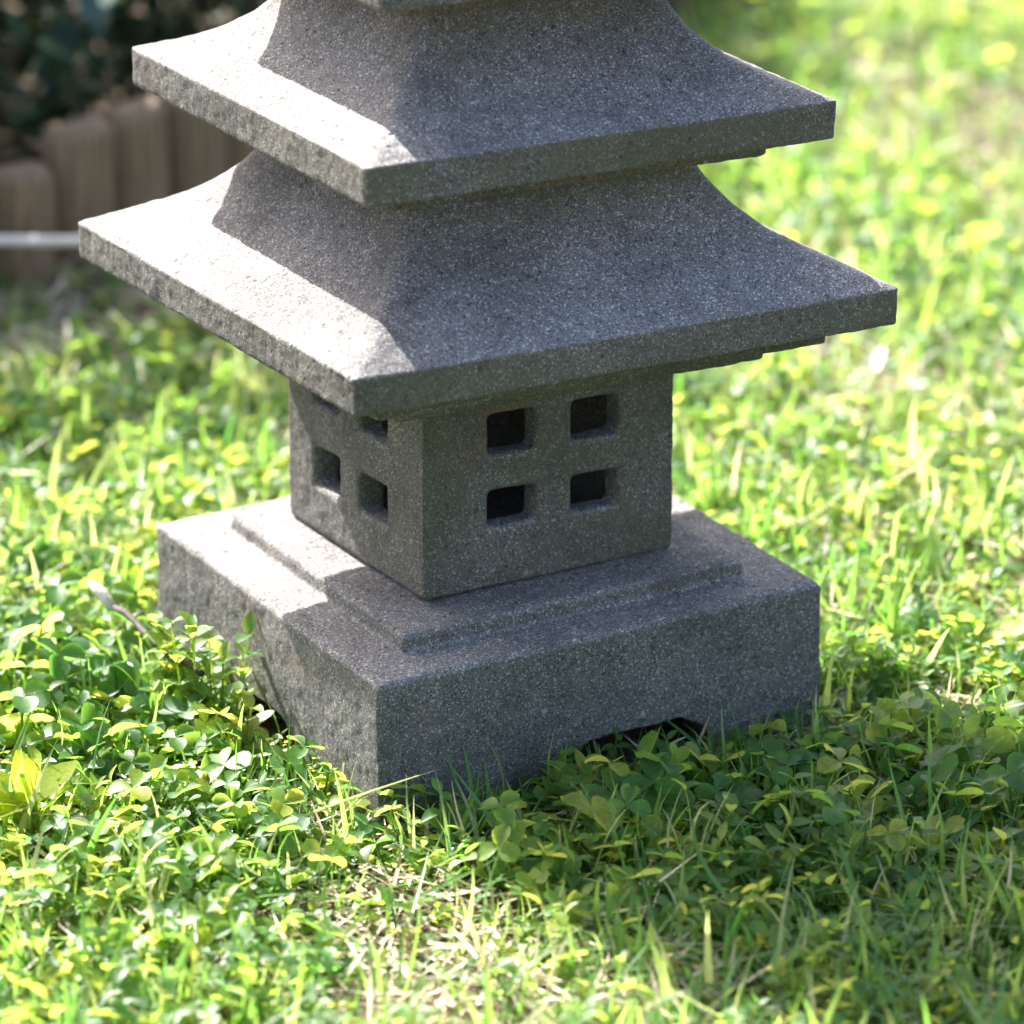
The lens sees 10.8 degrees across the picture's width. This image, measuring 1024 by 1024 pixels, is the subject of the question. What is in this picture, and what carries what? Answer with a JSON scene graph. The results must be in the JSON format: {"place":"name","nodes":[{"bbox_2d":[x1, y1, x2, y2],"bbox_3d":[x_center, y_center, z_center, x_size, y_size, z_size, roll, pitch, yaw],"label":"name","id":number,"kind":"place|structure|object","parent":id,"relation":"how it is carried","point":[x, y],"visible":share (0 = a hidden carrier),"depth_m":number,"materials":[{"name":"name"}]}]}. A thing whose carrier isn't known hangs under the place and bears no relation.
{"place":"outdoors","nodes":[
{"label":"outdoors","id":0,"kind":"place"},
{"bbox_2d":[0,0,1023,1023],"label":"ground","id":1,"kind":"structure","parent":0,"point":[270,726],"depth_m":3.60,"materials":[{"name":"green plant"}]},
{"bbox_2d":[1,79,28,97],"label":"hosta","id":2,"kind":"object","parent":1,"relation":"on","point":[17,90],"visible":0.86,"depth_m":4.25,"materials":[{"name":"green plant"}]},
{"bbox_2d":[1,0,36,96],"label":"shrub","id":3,"kind":"object","parent":1,"relation":"on","point":[31,78],"visible":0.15,"depth_m":4.71,"materials":[{"name":"green plant"}]},
{"bbox_2d":[0,4,58,142],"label":"shrub","id":4,"kind":"object","parent":1,"relation":"on","point":[35,71],"visible":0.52,"depth_m":4.42,"materials":[{"name":"green plant"}]},
{"bbox_2d":[0,749,76,845],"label":"broadleaf weed","id":5,"kind":"object","parent":1,"relation":"on","point":[49,786],"visible":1,"depth_m":3.13,"materials":[{"name":"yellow plant"}]},
{"bbox_2d":[50,426,63,500],"bbox_3d":[-0.308,-0.030,3.671,0.010,0.062,0.006,-10,22,-27],"label":"grass blade","id":6,"kind":"object","parent":1,"relation":"on","point":[53,478],"depth_m":3.67,"materials":[{"name":"yellow plant"}]},
{"bbox_2d":[0,0,126,165],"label":"shrub","id":7,"kind":"object","parent":1,"relation":"on","point":[29,122],"visible":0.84,"depth_m":4.26,"materials":[{"name":"green plant"}]},
{"bbox_2d":[38,0,112,118],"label":"hosta","id":8,"kind":"object","parent":1,"relation":"on","point":[68,35],"visible":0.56,"depth_m":4.32,"materials":[{"name":"green plant"}]},
{"bbox_2d":[85,792,119,854],"bbox_3d":[-0.234,0.185,3.061,0.028,0.062,0.004,8,21,21],"label":"grass blade","id":9,"kind":"object","parent":1,"relation":"on","point":[93,840],"depth_m":3.06,"materials":[{"name":"green plant"}]},
{"bbox_2d":[82,425,142,516],"bbox_3d":[-0.271,-0.024,3.657,0.006,0.060,0.062,16,25,38],"label":"grass blade","id":10,"kind":"object","parent":1,"relation":"on","point":[97,474],"depth_m":3.65,"materials":[{"name":"green plant"}]},
{"bbox_2d":[0,0,263,123],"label":"shrub","id":11,"kind":"object","parent":1,"relation":"on","point":[174,6],"visible":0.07,"depth_m":4.53,"materials":[{"name":"green plant"}]},
{"bbox_2d":[0,0,266,146],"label":"shrub","id":12,"kind":"object","parent":1,"relation":"on","point":[131,26],"visible":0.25,"depth_m":4.44,"materials":[{"name":"green plant"}]},
{"bbox_2d":[138,610,263,720],"bbox_3d":[-0.190,0.098,3.273,0.066,0.084,0.092,-10,22,-27],"label":"leafy weed","id":13,"kind":"object","parent":1,"relation":"on","point":[164,639],"visible":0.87,"depth_m":3.26,"materials":[{"name":"green plant"}]},
{"bbox_2d":[89,581,204,676],"bbox_3d":[-0.221,0.070,3.298,0.011,0.018,0.143,-11,22,-29],"label":"twig","id":14,"kind":"object","parent":13,"relation":"on","point":[102,595],"visible":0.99,"depth_m":3.33,"materials":[{"name":"plant"}]},
{"bbox_2d":[197,818,223,868],"bbox_3d":[-0.165,0.195,3.041,0.022,0.055,0.007,-10,22,-27],"label":"grass blade","id":15,"kind":"object","parent":1,"relation":"on","point":[207,838],"depth_m":3.03,"materials":[{"name":"green plant"}]},
{"bbox_2d":[234,769,437,847],"bbox_3d":[-0.102,0.172,3.115,0.120,0.053,0.006,2,19,4],"label":"grass blade","id":16,"kind":"object","parent":1,"relation":"on","point":[331,805],"depth_m":3.11,"materials":[{"name":"plant"}]},
{"bbox_2d":[0,0,725,307],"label":"log edging","id":17,"kind":"object","parent":1,"relation":"on","point":[140,150],"visible":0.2,"depth_m":4.17,"materials":[{"name":"brown wood"}]},
{"bbox_2d":[0,235,79,246],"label":"cable","id":18,"kind":"object","parent":17,"relation":"attached to","point":[39,241],"visible":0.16,"depth_m":4.07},
{"bbox_2d":[450,765,522,864],"bbox_3d":[-0.011,0.180,3.091,0.004,0.053,0.082,-15,25,-38],"label":"grass blade","id":19,"kind":"object","parent":1,"relation":"on","point":[488,815],"depth_m":3.10,"materials":[{"name":"green plant"}]},
{"bbox_2d":[78,0,897,839],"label":"pagoda lantern","id":20,"kind":"object","parent":1,"relation":"on","point":[478,284],"visible":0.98,"depth_m":3.17,"materials":[{"name":"stone"}]},
{"bbox_2d":[0,0,1023,1023],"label":"clover","id":21,"kind":"object","parent":1,"relation":"on","point":[660,768],"visible":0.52,"depth_m":3.20,"materials":[{"name":"green plant"}]},
{"bbox_2d":[0,0,1023,1023],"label":"chickweed","id":22,"kind":"object","parent":1,"relation":"on","point":[783,849],"visible":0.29,"depth_m":3.18,"materials":[{"name":"green plant"}]},
{"bbox_2d":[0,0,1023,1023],"bbox_3d":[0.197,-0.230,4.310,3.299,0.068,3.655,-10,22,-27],"label":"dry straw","id":23,"kind":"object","parent":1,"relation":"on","point":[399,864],"visible":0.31,"depth_m":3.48,"materials":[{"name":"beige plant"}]},
{"bbox_2d":[693,813,750,920],"bbox_3d":[0.125,0.208,2.997,0.014,0.063,0.083,-17,26,-40],"label":"grass blade","id":24,"kind":"object","parent":1,"relation":"on","point":[719,887],"depth_m":3.00,"materials":[{"name":"green plant"}]},
{"bbox_2d":[741,714,918,786],"bbox_3d":[0.182,0.144,3.222,0.115,0.032,0.062,-10,22,-27],"label":"leafy weed","id":25,"kind":"object","parent":1,"relation":"on","point":[852,717],"visible":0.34,"depth_m":3.22,"materials":[{"name":"green plant"}]},
{"bbox_2d":[917,612,1023,684],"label":"grass blade","id":26,"kind":"object","parent":1,"relation":"on","point":[974,636],"depth_m":3.39,"materials":[{"name":"green plant"}]},
{"bbox_2d":[973,847,1020,948],"bbox_3d":[0.269,0.215,2.982,0.037,0.061,0.003,12,23,30],"label":"grass blade","id":27,"kind":"object","parent":1,"relation":"on","point":[1005,904],"depth_m":2.98,"materials":[{"name":"green plant"}]}
]}

